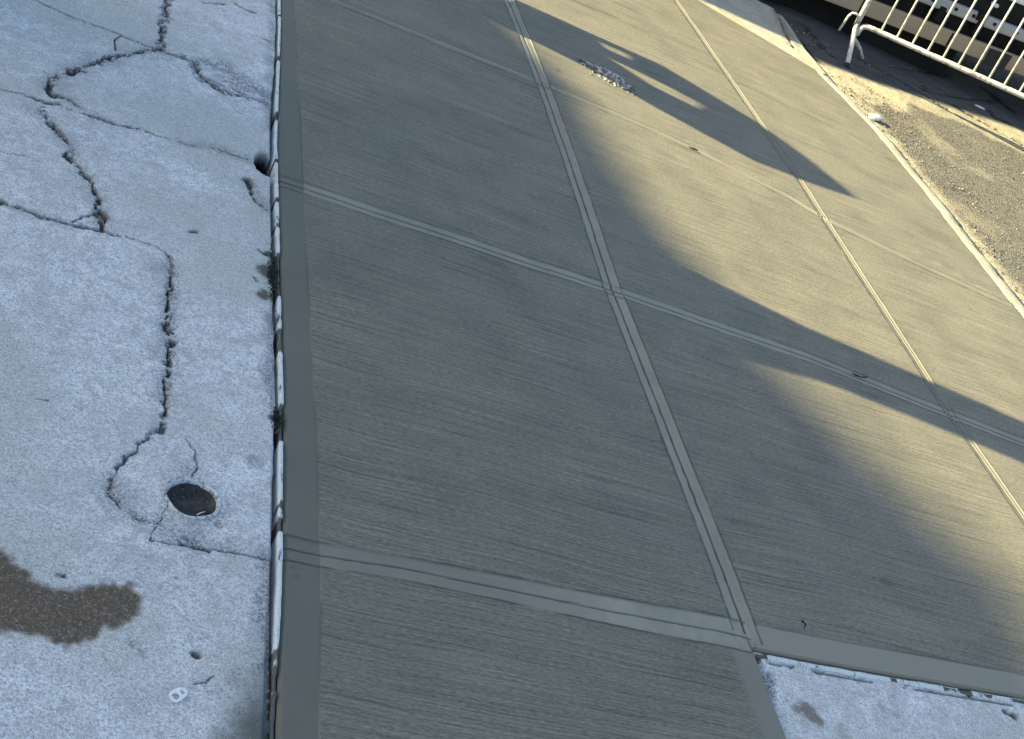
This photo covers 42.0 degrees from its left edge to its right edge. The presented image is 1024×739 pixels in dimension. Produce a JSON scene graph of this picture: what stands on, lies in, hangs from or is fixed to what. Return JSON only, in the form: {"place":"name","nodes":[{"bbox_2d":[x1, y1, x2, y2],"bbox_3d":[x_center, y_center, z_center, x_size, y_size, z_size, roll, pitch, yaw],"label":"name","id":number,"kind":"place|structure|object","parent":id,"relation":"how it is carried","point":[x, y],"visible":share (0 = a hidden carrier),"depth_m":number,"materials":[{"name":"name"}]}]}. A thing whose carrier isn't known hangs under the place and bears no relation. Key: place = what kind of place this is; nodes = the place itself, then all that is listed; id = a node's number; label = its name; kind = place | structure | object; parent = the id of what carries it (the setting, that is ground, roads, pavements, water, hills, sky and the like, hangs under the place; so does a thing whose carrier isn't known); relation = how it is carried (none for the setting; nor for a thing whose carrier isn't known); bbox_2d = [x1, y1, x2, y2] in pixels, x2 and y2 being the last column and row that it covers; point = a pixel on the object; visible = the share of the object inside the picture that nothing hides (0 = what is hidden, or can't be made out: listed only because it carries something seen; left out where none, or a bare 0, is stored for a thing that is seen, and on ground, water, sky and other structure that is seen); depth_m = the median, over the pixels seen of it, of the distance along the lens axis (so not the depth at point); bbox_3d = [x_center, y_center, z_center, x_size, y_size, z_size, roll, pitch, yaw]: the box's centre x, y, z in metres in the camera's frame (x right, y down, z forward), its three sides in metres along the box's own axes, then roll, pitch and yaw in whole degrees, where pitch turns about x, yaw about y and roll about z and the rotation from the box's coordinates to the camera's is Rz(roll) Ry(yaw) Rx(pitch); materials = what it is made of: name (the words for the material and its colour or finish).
{"place":"outdoors","nodes":[
{"label":"outdoors","id":0,"kind":"place"},
{"bbox_2d":[0,0,275,738],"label":"old pavement","id":1,"kind":"structure","parent":0,"point":[117,621],"depth_m":2.67,"materials":[{"name":"concrete"}]},
{"bbox_2d":[42,51,253,549],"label":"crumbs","id":2,"kind":"object","parent":1,"relation":"on","point":[165,301],"visible":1,"depth_m":3.14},
{"bbox_2d":[168,687,187,702],"bbox_3d":[-0.515,0.501,2.056,0.020,0.003,0.031,48,38,16],"label":"pull tab","id":3,"kind":"object","parent":1,"relation":"on","point":[178,692],"visible":1,"depth_m":2.06,"materials":[{"name":"metal"}]},
{"bbox_2d":[163,476,221,519],"bbox_3d":[-0.591,0.248,2.438,0.109,0.045,0.110,17,31,-21],"label":"drain cover","id":4,"kind":"object","parent":1,"relation":"on","point":[189,497],"visible":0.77,"depth_m":2.45,"materials":[{"name":"metal"}]},
{"bbox_2d":[266,243,279,311],"bbox_3d":[-0.567,-0.221,3.164,0.034,0.010,0.297,17,31,-21],"label":"moss tuft","id":5,"kind":"object","parent":1,"relation":"on","point":[272,271],"visible":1,"depth_m":3.17,"materials":[{"name":"green plant"}]},
{"bbox_2d":[274,0,1023,738],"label":"pavement","id":6,"kind":"structure","parent":0,"point":[594,428],"depth_m":3.58,"materials":[{"name":"concrete"}]},
{"bbox_2d":[264,0,283,738],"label":"edging strip","id":7,"kind":"object","parent":6,"relation":"on","point":[275,573],"visible":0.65,"depth_m":2.75,"materials":[{"name":"grey concrete"}]},
{"bbox_2d":[271,404,285,432],"bbox_3d":[-0.479,0.100,2.733,0.033,0.009,0.095,17,31,-21],"label":"moss tuft","id":8,"kind":"object","parent":6,"relation":"on","point":[278,418],"visible":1,"depth_m":2.73,"materials":[{"name":"green plant"}]},
{"bbox_2d":[578,58,634,93],"bbox_3d":[0.408,-1.253,5.647,0.297,0.023,0.084,32,29,5],"label":"mortar lump","id":9,"kind":"object","parent":6,"relation":"on","point":[614,77],"visible":1,"depth_m":5.64,"materials":[{"name":"grey concrete"}]},
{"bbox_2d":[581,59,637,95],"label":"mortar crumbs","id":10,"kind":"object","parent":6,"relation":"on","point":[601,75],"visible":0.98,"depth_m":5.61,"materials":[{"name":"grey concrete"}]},
{"bbox_2d":[698,0,825,74],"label":"corner pavement","id":11,"kind":"structure","parent":0,"point":[764,21],"depth_m":7.81,"materials":[{"name":"concrete"}]},
{"bbox_2d":[753,652,1023,738],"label":"pavement","id":12,"kind":"structure","parent":0,"point":[807,702],"depth_m":2.89,"materials":[{"name":"concrete"}]},
{"bbox_2d":[756,654,1023,703],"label":"edging strip","id":13,"kind":"object","parent":12,"relation":"on","point":[815,668],"visible":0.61,"depth_m":2.97,"materials":[{"name":"grey concrete"}]},
{"bbox_2d":[758,0,1023,305],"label":"road","id":14,"kind":"structure","parent":0,"point":[953,97],"depth_m":7.96,"materials":[{"name":"grey asphalt"}]},
{"bbox_2d":[767,0,1023,76],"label":"parked trailer","id":15,"kind":"object","parent":14,"relation":"on","point":[833,13],"visible":0.85,"depth_m":8.92,"materials":[{"name":"paint"}]},
{"bbox_2d":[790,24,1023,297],"bbox_3d":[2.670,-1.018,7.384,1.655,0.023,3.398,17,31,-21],"label":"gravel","id":16,"kind":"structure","parent":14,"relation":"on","point":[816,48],"depth_m":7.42,"materials":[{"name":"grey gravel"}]},
{"bbox_2d":[869,113,882,120],"bbox_3d":[2.006,-1.389,7.348,0.105,0.034,0.064,2,39,-40],"label":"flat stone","id":17,"kind":"object","parent":16,"relation":"on","point":[874,117],"visible":1,"depth_m":7.32,"materials":[{"name":"white stone"}]},
{"bbox_2d":[818,72,1023,318],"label":"kerb","id":18,"kind":"structure","parent":14,"relation":"on","point":[1004,288],"depth_m":6.38,"materials":[{"name":"concrete"}]},
{"bbox_2d":[838,0,1023,98],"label":"crowd barrier","id":19,"kind":"object","parent":14,"relation":"on","point":[856,30],"visible":1,"depth_m":8.16,"materials":[{"name":"white metal"}]}
]}

